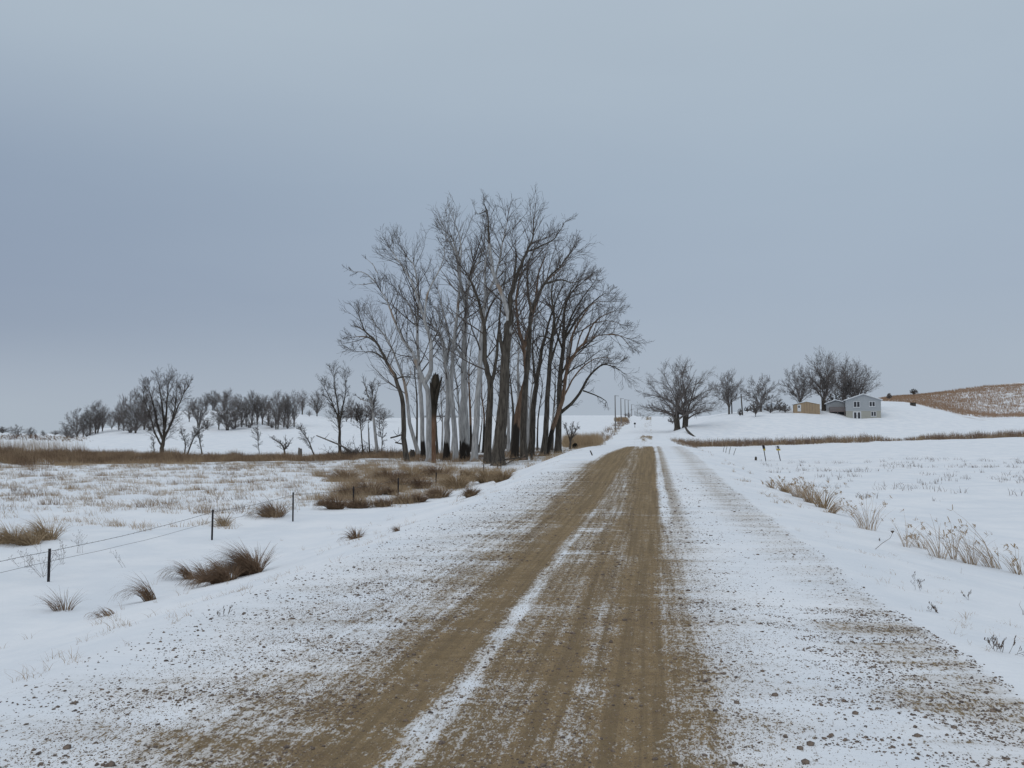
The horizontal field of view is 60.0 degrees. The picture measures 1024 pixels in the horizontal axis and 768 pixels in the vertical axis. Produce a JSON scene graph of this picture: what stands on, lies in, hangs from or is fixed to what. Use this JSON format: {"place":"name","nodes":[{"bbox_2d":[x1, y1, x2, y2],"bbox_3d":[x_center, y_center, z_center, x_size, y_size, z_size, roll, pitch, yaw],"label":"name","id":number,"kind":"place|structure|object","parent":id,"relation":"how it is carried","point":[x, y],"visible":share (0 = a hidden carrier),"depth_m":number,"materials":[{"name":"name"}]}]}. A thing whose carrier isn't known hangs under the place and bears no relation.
{"place":"outdoors","nodes":[
{"label":"outdoors","id":0,"kind":"place"},
{"bbox_2d":[301,461,515,507],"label":"patch grass","id":1,"kind":"structure","parent":0,"point":[401,489],"depth_m":48.38,"materials":[{"name":"plant"}]},
{"bbox_2d":[0,416,1023,767],"bbox_3d":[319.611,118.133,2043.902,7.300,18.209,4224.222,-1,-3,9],"label":"road","id":2,"kind":"structure","parent":0,"point":[644,452],"depth_m":6.74,"materials":[{"name":"gravel"}]},
{"bbox_2d":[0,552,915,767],"bbox_3d":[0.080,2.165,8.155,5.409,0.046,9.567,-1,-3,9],"label":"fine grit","id":3,"kind":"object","parent":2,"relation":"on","point":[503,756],"visible":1,"depth_m":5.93,"materials":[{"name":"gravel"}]},
{"bbox_2d":[0,382,1023,690],"bbox_3d":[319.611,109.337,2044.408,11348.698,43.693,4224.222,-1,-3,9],"label":"ground","id":4,"kind":"structure","parent":0,"point":[990,502],"depth_m":29.26,"materials":[{"name":"snow"}]},
{"bbox_2d":[0,520,39,543],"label":"grass tussock","id":5,"kind":"object","parent":4,"relation":"on","point":[4,532],"depth_m":22.02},
{"bbox_2d":[0,522,50,547],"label":"grass tussock","id":6,"kind":"object","parent":4,"relation":"on","point":[25,539],"depth_m":21.76,"materials":[{"name":"plant"}]},
{"bbox_2d":[9,513,69,540],"bbox_3d":[-12.101,3.640,22.749,1.782,0.756,1.728,2,-4,-26],"label":"grass tussock","id":7,"kind":"object","parent":4,"relation":"on","point":[52,536],"depth_m":22.69,"materials":[{"name":"plant"}]},
{"bbox_2d":[0,438,85,451],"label":"plumed reeds","id":8,"kind":"object","parent":4,"relation":"on","point":[33,447],"visible":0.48,"depth_m":105.41,"materials":[{"name":"plant"}]},
{"bbox_2d":[0,434,90,441],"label":"reed plumes","id":9,"kind":"object","parent":8,"relation":"attached to","point":[35,436],"visible":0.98,"depth_m":104.77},
{"bbox_2d":[33,585,84,611],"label":"grass tussock","id":10,"kind":"object","parent":4,"relation":"on","point":[61,605],"depth_m":13.61,"materials":[{"name":"plant"}]},
{"bbox_2d":[59,409,91,437],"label":"hill tree","id":11,"kind":"object","parent":4,"relation":"on","point":[74,424],"visible":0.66,"depth_m":247.19,"materials":[{"name":"grey plant"}]},
{"bbox_2d":[81,408,102,435],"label":"hill tree","id":12,"kind":"object","parent":4,"relation":"on","point":[91,423],"visible":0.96,"depth_m":240.39,"materials":[{"name":"grey plant"}]},
{"bbox_2d":[79,400,113,432],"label":"hill tree","id":13,"kind":"object","parent":4,"relation":"on","point":[100,418],"visible":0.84,"depth_m":244.78,"materials":[{"name":"grey plant"}]},
{"bbox_2d":[110,571,155,601],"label":"grass tussock","id":14,"kind":"object","parent":4,"relation":"on","point":[147,595],"depth_m":13.76,"materials":[{"name":"plant"}]},
{"bbox_2d":[113,385,157,432],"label":"hill tree","id":15,"kind":"object","parent":4,"relation":"on","point":[136,420],"visible":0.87,"depth_m":227.56,"materials":[{"name":"grey plant"}]},
{"bbox_2d":[138,365,192,452],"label":"fan shaped tree","id":16,"kind":"object","parent":4,"relation":"on","point":[164,418],"visible":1,"depth_m":107.81,"materials":[{"name":"grey plant"}]},
{"bbox_2d":[158,560,193,579],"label":"grass tussock","id":17,"kind":"object","parent":4,"relation":"on","point":[188,572],"depth_m":16.89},
{"bbox_2d":[172,560,210,584],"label":"grass tussock","id":18,"kind":"object","parent":4,"relation":"on","point":[196,571],"depth_m":16.25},
{"bbox_2d":[185,417,208,452],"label":"shrub","id":19,"kind":"object","parent":4,"relation":"on","point":[195,430],"visible":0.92,"depth_m":111.67,"materials":[{"name":"grey plant"}]},
{"bbox_2d":[187,396,208,427],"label":"hill tree","id":20,"kind":"object","parent":4,"relation":"on","point":[197,416],"visible":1,"depth_m":245.80,"materials":[{"name":"grey plant"}]},
{"bbox_2d":[0,459,409,531],"bbox_3d":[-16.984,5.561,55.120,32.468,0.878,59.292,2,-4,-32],"label":"meadow grass","id":21,"kind":"structure","parent":4,"relation":"on","point":[144,524],"depth_m":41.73,"materials":[{"name":"plant"}]},
{"bbox_2d":[181,557,248,589],"bbox_3d":[-4.955,3.168,14.879,1.161,0.618,1.116,-1,-3,9],"label":"grass tussock","id":22,"kind":"object","parent":4,"relation":"on","point":[224,575],"depth_m":14.77,"materials":[{"name":"plant"}]},
{"bbox_2d":[205,510,239,525],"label":"grass tussock","id":23,"kind":"object","parent":4,"relation":"on","point":[222,522],"depth_m":27.08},
{"bbox_2d":[210,388,246,429],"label":"hill tree","id":24,"kind":"object","parent":4,"relation":"on","point":[224,415],"visible":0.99,"depth_m":234.92,"materials":[{"name":"grey plant"}]},
{"bbox_2d":[197,539,280,584],"bbox_3d":[-4.739,3.116,15.504,1.569,0.844,1.589,3,-4,-39],"label":"grass tussock","id":25,"kind":"object","parent":4,"relation":"on","point":[253,566],"depth_m":15.39,"materials":[{"name":"plant"}]},
{"bbox_2d":[0,483,500,647],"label":"ditch sprigs","id":26,"kind":"object","parent":4,"relation":"on","point":[204,595],"visible":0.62,"depth_m":12.23,"materials":[{"name":"beige plant"}]},
{"bbox_2d":[0,457,500,581],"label":"wire fence","id":27,"kind":"object","parent":4,"relation":"on","point":[49,561],"visible":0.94,"depth_m":22.84,"materials":[{"name":"metal"}]},
{"bbox_2d":[244,390,261,423],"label":"hill tree","id":28,"kind":"object","parent":4,"relation":"on","point":[253,409],"visible":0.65,"depth_m":250.17,"materials":[{"name":"grey plant"}]},
{"bbox_2d":[0,456,518,469],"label":"edge tufts","id":29,"kind":"object","parent":4,"relation":"on","point":[190,463],"visible":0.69,"depth_m":68.77,"materials":[{"name":"beige plant"}]},
{"bbox_2d":[243,497,294,519],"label":"grass tussock","id":30,"kind":"object","parent":4,"relation":"on","point":[274,513],"depth_m":28.88,"materials":[{"name":"plant"}]},
{"bbox_2d":[0,439,550,465],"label":"marsh grass","id":31,"kind":"structure","parent":4,"relation":"on","point":[17,455],"depth_m":81.99,"materials":[{"name":"plant"}]},
{"bbox_2d":[264,389,289,429],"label":"hill tree","id":32,"kind":"object","parent":4,"relation":"on","point":[276,415],"visible":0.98,"depth_m":232.61,"materials":[{"name":"grey plant"}]},
{"bbox_2d":[3,452,567,682],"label":"roadside sprigs","id":33,"kind":"object","parent":4,"relation":"on","point":[176,614],"visible":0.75,"depth_m":8.50,"materials":[{"name":"plant"}]},
{"bbox_2d":[287,390,301,426],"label":"hill tree","id":34,"kind":"object","parent":4,"relation":"on","point":[295,408],"visible":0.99,"depth_m":235.20,"materials":[{"name":"grey plant"}]},
{"bbox_2d":[307,390,327,415],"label":"hill tree","id":35,"kind":"object","parent":4,"relation":"on","point":[318,400],"visible":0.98,"depth_m":304.73,"materials":[{"name":"grey plant"}]},
{"bbox_2d":[311,494,352,509],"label":"grass tussock","id":36,"kind":"object","parent":4,"relation":"on","point":[332,503],"depth_m":31.46,"materials":[{"name":"plant"}]},
{"bbox_2d":[315,359,350,453],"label":"tree","id":37,"kind":"object","parent":4,"relation":"on","point":[338,414],"visible":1,"depth_m":92.08,"materials":[{"name":"grey plant"}]},
{"bbox_2d":[319,468,359,480],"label":"grass tussock","id":38,"kind":"object","parent":4,"relation":"on","point":[342,473],"depth_m":51.47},
{"bbox_2d":[326,483,365,497],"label":"grass tussock","id":39,"kind":"object","parent":4,"relation":"on","point":[355,490],"depth_m":37.46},
{"bbox_2d":[318,437,399,456],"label":"brush pile","id":40,"kind":"object","parent":4,"relation":"on","point":[346,450],"visible":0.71,"depth_m":85.55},
{"bbox_2d":[346,403,371,449],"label":"sapling","id":41,"kind":"object","parent":4,"relation":"on","point":[360,411],"visible":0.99,"depth_m":92.83,"materials":[{"name":"grey plant"}]},
{"bbox_2d":[345,497,375,508],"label":"grass tussock","id":42,"kind":"object","parent":4,"relation":"on","point":[355,504],"depth_m":33.04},
{"bbox_2d":[341,474,390,495],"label":"grass tussock","id":43,"kind":"object","parent":4,"relation":"on","point":[372,489],"depth_m":39.24,"materials":[{"name":"plant"}]},
{"bbox_2d":[352,374,380,453],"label":"tree","id":44,"kind":"object","parent":4,"relation":"on","point":[372,400],"visible":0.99,"depth_m":89.89,"materials":[{"name":"grey wood"}]},
{"bbox_2d":[337,299,419,461],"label":"dead cottonwood","id":45,"kind":"object","parent":4,"relation":"on","point":[403,426],"visible":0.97,"depth_m":74.41,"materials":[{"name":"grey plant"}]},
{"bbox_2d":[369,497,395,507],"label":"grass tussock","id":46,"kind":"object","parent":4,"relation":"on","point":[380,503],"depth_m":33.26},
{"bbox_2d":[350,294,419,454],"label":"dead cottonwood","id":47,"kind":"object","parent":4,"relation":"on","point":[405,392],"visible":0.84,"depth_m":87.53,"materials":[{"name":"grey wood"}]},
{"bbox_2d":[369,465,405,480],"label":"grass tussock","id":48,"kind":"object","parent":4,"relation":"on","point":[386,473],"depth_m":51.45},
{"bbox_2d":[377,472,418,487],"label":"grass tussock","id":49,"kind":"object","parent":4,"relation":"on","point":[394,481],"depth_m":44.70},
{"bbox_2d":[344,224,460,461],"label":"dead cottonwood","id":50,"kind":"object","parent":4,"relation":"on","point":[428,444],"visible":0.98,"depth_m":76.45,"materials":[{"name":"grey wood"}]},
{"bbox_2d":[364,223,461,456],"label":"dead cottonwood","id":51,"kind":"object","parent":4,"relation":"on","point":[422,444],"visible":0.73,"depth_m":84.45,"materials":[{"name":"grey wood"}]},
{"bbox_2d":[403,336,424,443],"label":"sapling","id":52,"kind":"object","parent":4,"relation":"on","point":[416,400],"visible":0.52,"depth_m":97.15,"materials":[{"name":"grey plant"}]},
{"bbox_2d":[404,473,438,488],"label":"grass tussock","id":53,"kind":"object","parent":4,"relation":"on","point":[417,481],"depth_m":45.05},
{"bbox_2d":[430,372,441,462],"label":"broken snag","id":54,"kind":"object","parent":4,"relation":"on","point":[435,384],"visible":0.98,"depth_m":74.75,"materials":[{"name":"black wood"}]},
{"bbox_2d":[417,463,456,476],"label":"grass tussock","id":55,"kind":"object","parent":4,"relation":"on","point":[432,470],"depth_m":54.53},
{"bbox_2d":[399,274,476,459],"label":"dead cottonwood","id":56,"kind":"object","parent":4,"relation":"on","point":[446,450],"visible":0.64,"depth_m":79.66,"materials":[{"name":"grey wood"}]},
{"bbox_2d":[420,484,456,497],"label":"grass tussock","id":57,"kind":"object","parent":4,"relation":"on","point":[436,493],"depth_m":38.10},
{"bbox_2d":[441,340,460,454],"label":"sapling","id":58,"kind":"object","parent":4,"relation":"on","point":[458,411],"visible":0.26,"depth_m":82.97,"materials":[{"name":"plant"}]},
{"bbox_2d":[434,469,474,488],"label":"grass tussock","id":59,"kind":"object","parent":4,"relation":"on","point":[451,482],"depth_m":45.22,"materials":[{"name":"plant"}]},
{"bbox_2d":[425,221,503,460],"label":"dead cottonwood","id":60,"kind":"object","parent":4,"relation":"on","point":[465,445],"visible":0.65,"depth_m":78.88,"materials":[{"name":"grey wood"}]},
{"bbox_2d":[426,192,503,461],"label":"dead cottonwood","id":61,"kind":"object","parent":4,"relation":"on","point":[453,415],"visible":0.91,"depth_m":78.31,"materials":[{"name":"grey wood"}]},
{"bbox_2d":[454,485,479,498],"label":"grass tussock","id":62,"kind":"object","parent":4,"relation":"on","point":[468,493],"depth_m":29.95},
{"bbox_2d":[460,329,486,451],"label":"sapling","id":63,"kind":"object","parent":4,"relation":"on","point":[470,416],"visible":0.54,"depth_m":102.18,"materials":[{"name":"grey wood"}]},
{"bbox_2d":[423,240,531,463],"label":"dead cottonwood","id":64,"kind":"object","parent":4,"relation":"on","point":[487,455],"visible":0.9,"depth_m":73.28,"materials":[{"name":"grey plant"}]},
{"bbox_2d":[468,466,496,482],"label":"grass tussock","id":65,"kind":"object","parent":4,"relation":"on","point":[480,478],"depth_m":46.03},
{"bbox_2d":[468,353,498,452],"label":"sapling","id":66,"kind":"object","parent":4,"relation":"on","point":[482,400],"visible":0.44,"depth_m":94.18,"materials":[{"name":"plant"}]},
{"bbox_2d":[483,467,515,482],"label":"grass tussock","id":67,"kind":"object","parent":4,"relation":"on","point":[500,477],"depth_m":41.13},
{"bbox_2d":[449,194,550,460],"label":"dead cottonwood","id":68,"kind":"object","parent":4,"relation":"on","point":[475,440],"visible":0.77,"depth_m":77.21,"materials":[{"name":"grey wood"}]},
{"bbox_2d":[474,273,527,451],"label":"dead cottonwood","id":69,"kind":"object","parent":4,"relation":"on","point":[508,433],"visible":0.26,"depth_m":92.14,"materials":[{"name":"grey wood"}]},
{"bbox_2d":[495,346,516,450],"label":"sapling","id":70,"kind":"object","parent":4,"relation":"on","point":[513,414],"visible":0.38,"depth_m":90.12,"materials":[{"name":"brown plant"}]},
{"bbox_2d":[463,185,578,465],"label":"dead cottonwood","id":71,"kind":"object","parent":4,"relation":"on","point":[499,447],"visible":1,"depth_m":70.97,"materials":[{"name":"brown plant"}]},
{"bbox_2d":[511,326,530,449],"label":"sapling","id":72,"kind":"object","parent":4,"relation":"on","point":[518,378],"visible":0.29,"depth_m":99.33,"materials":[{"name":"grey wood"}]},
{"bbox_2d":[509,348,543,448],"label":"sapling","id":73,"kind":"object","parent":4,"relation":"on","point":[530,397],"visible":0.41,"depth_m":90.18,"materials":[{"name":"plant"}]},
{"bbox_2d":[487,216,592,459],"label":"dead cottonwood","id":74,"kind":"object","parent":4,"relation":"on","point":[515,437],"visible":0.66,"depth_m":78.08,"materials":[{"name":"brown wood"}]},
{"bbox_2d":[529,362,554,450],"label":"sapling","id":75,"kind":"object","parent":4,"relation":"on","point":[541,395],"visible":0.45,"depth_m":96.14,"materials":[{"name":"brown plant"}]},
{"bbox_2d":[490,220,601,459],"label":"dead cottonwood","id":76,"kind":"object","parent":4,"relation":"on","point":[523,437],"visible":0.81,"depth_m":76.41,"materials":[{"name":"brown plant"}]},
{"bbox_2d":[514,261,591,454],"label":"dead cottonwood","id":77,"kind":"object","parent":4,"relation":"on","point":[531,444],"visible":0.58,"depth_m":85.94,"materials":[{"name":"brown plant"}]},
{"bbox_2d":[544,359,564,450],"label":"sapling","id":78,"kind":"object","parent":4,"relation":"on","point":[552,444],"visible":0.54,"depth_m":96.27,"materials":[{"name":"brown plant"}]},
{"bbox_2d":[521,243,598,455],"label":"dead cottonwood","id":79,"kind":"object","parent":4,"relation":"on","point":[555,328],"visible":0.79,"depth_m":84.25,"materials":[{"name":"wood"}]},
{"bbox_2d":[562,432,605,446],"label":"tall verge grass","id":80,"kind":"structure","parent":4,"relation":"on","point":[595,439],"depth_m":114.97,"materials":[{"name":"plant"}]},
{"bbox_2d":[536,257,641,452],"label":"dead cottonwood","id":81,"kind":"object","parent":4,"relation":"on","point":[558,434],"visible":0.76,"depth_m":88.01,"materials":[{"name":"brown plant"}]},
{"bbox_2d":[532,284,654,453],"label":"dead cottonwood","id":82,"kind":"object","parent":4,"relation":"on","point":[568,364],"visible":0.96,"depth_m":84.87,"materials":[{"name":"brown wood"}]},
{"bbox_2d":[600,418,629,440],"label":"hill verge grass","id":83,"kind":"structure","parent":4,"relation":"on","point":[619,428],"depth_m":225.65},
{"bbox_2d":[636,355,726,430],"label":"spreading tree","id":84,"kind":"object","parent":4,"relation":"on","point":[684,409],"visible":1,"depth_m":191.80,"materials":[{"name":"grey plant"}]},
{"bbox_2d":[707,368,748,413],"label":"spreading tree","id":85,"kind":"object","parent":4,"relation":"on","point":[728,392],"visible":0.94,"depth_m":233.84,"materials":[{"name":"grey plant"}]},
{"bbox_2d":[739,375,782,411],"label":"bare tree","id":86,"kind":"object","parent":4,"relation":"on","point":[764,394],"visible":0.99,"depth_m":224.16,"materials":[{"name":"grey plant"}]},
{"bbox_2d":[775,363,823,402],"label":"bare tree","id":87,"kind":"object","parent":4,"relation":"on","point":[802,390],"visible":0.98,"depth_m":218.72,"materials":[{"name":"grey plant"}]},
{"bbox_2d":[792,401,820,413],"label":"tan shed","id":88,"kind":"structure","parent":4,"relation":"on","point":[807,407],"depth_m":211.13,"materials":[{"name":"brown wood"}]},
{"bbox_2d":[787,476,829,503],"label":"grass tussock","id":89,"kind":"object","parent":4,"relation":"on","point":[806,499],"depth_m":26.10,"materials":[{"name":"plant"}]},
{"bbox_2d":[788,482,844,508],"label":"grass tussock","id":90,"kind":"object","parent":4,"relation":"on","point":[819,500],"depth_m":24.38,"materials":[{"name":"plant"}]},
{"bbox_2d":[798,347,849,410],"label":"bare tree","id":91,"kind":"object","parent":4,"relation":"on","point":[827,384],"visible":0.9,"depth_m":218.33,"materials":[{"name":"grey plant"}]},
{"bbox_2d":[823,497,856,516],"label":"grass tussock","id":92,"kind":"object","parent":4,"relation":"on","point":[833,510],"depth_m":23.12,"materials":[{"name":"plant"}]},
{"bbox_2d":[830,351,868,399],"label":"bare tree","id":93,"kind":"object","parent":4,"relation":"on","point":[844,392],"visible":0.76,"depth_m":226.58,"materials":[{"name":"grey plant"}]},
{"bbox_2d":[678,428,1023,446],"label":"brown reeds","id":94,"kind":"object","parent":4,"relation":"on","point":[850,439],"visible":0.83,"depth_m":156.27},
{"bbox_2d":[824,393,882,418],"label":"grey house","id":95,"kind":"structure","parent":4,"relation":"on","point":[862,406],"depth_m":210.13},
{"bbox_2d":[834,361,883,396],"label":"bare tree","id":96,"kind":"object","parent":4,"relation":"on","point":[864,390],"visible":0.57,"depth_m":228.06,"materials":[{"name":"grey plant"}]},
{"bbox_2d":[830,493,895,530],"bbox_3d":[7.751,2.811,19.559,1.244,0.901,1.300,-2,-4,32],"label":"grass clump","id":97,"kind":"object","parent":4,"relation":"on","point":[867,523],"visible":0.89,"depth_m":19.56,"materials":[{"name":"plant"}]},
{"bbox_2d":[756,492,1023,652],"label":"bank sprigs","id":98,"kind":"object","parent":4,"relation":"on","point":[932,604],"visible":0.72,"depth_m":8.98,"materials":[{"name":"plant"}]},
{"bbox_2d":[761,456,1023,500],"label":"stubble","id":99,"kind":"object","parent":4,"relation":"on","point":[917,482],"visible":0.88,"depth_m":54.50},
{"bbox_2d":[905,517,960,558],"bbox_3d":[7.440,2.707,15.782,1.028,0.858,0.864,-1,-3,9],"label":"reed clump","id":100,"kind":"object","parent":4,"relation":"on","point":[937,553],"visible":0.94,"depth_m":15.76,"materials":[{"name":"plant"}]},
{"bbox_2d":[922,516,967,559],"bbox_3d":[7.871,2.798,16.108,0.851,0.844,1.130,-1,-3,9],"label":"reed clump","id":101,"kind":"object","parent":4,"relation":"on","point":[955,557],"visible":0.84,"depth_m":16.15,"materials":[{"name":"plant"}]},
{"bbox_2d":[880,383,1023,417],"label":"hill","id":102,"kind":"structure","parent":4,"relation":"on","point":[919,400],"depth_m":304.37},
{"bbox_2d":[928,504,1001,568],"bbox_3d":[8.011,2.769,16.041,1.313,1.170,1.060,-3,-4,40],"label":"reed clump","id":103,"kind":"object","parent":4,"relation":"on","point":[991,562],"visible":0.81,"depth_m":15.98,"materials":[{"name":"plant"}]},
{"bbox_2d":[941,523,992,564],"bbox_3d":[8.083,2.885,15.995,1.098,0.796,1.176,-1,-3,9],"label":"reed clump","id":104,"kind":"object","parent":4,"relation":"on","point":[964,557],"visible":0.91,"depth_m":15.89,"materials":[{"name":"plant"}]},
{"bbox_2d":[984,635,1023,655],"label":"dry weed","id":105,"kind":"object","parent":4,"relation":"on","point":[994,638],"visible":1,"depth_m":6.98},
{"bbox_2d":[989,543,1023,574],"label":"reed clump","id":106,"kind":"object","parent":4,"relation":"on","point":[1017,565],"visible":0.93,"depth_m":15.61,"materials":[{"name":"beige plant"}]},
{"bbox_2d":[0,0,1023,433],"label":"sky","id":107,"kind":"structure","parent":0,"point":[191,187],"materials":[{"name":"grey"}]},
{"bbox_2d":[475,443,603,472],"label":"verge grass","id":108,"kind":"structure","parent":0,"point":[555,454],"depth_m":74.78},
{"bbox_2d":[744,604,1023,767],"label":"shoulder gravel","id":109,"kind":"structure","parent":0,"point":[931,699],"depth_m":6.04,"materials":[{"name":"stone"}]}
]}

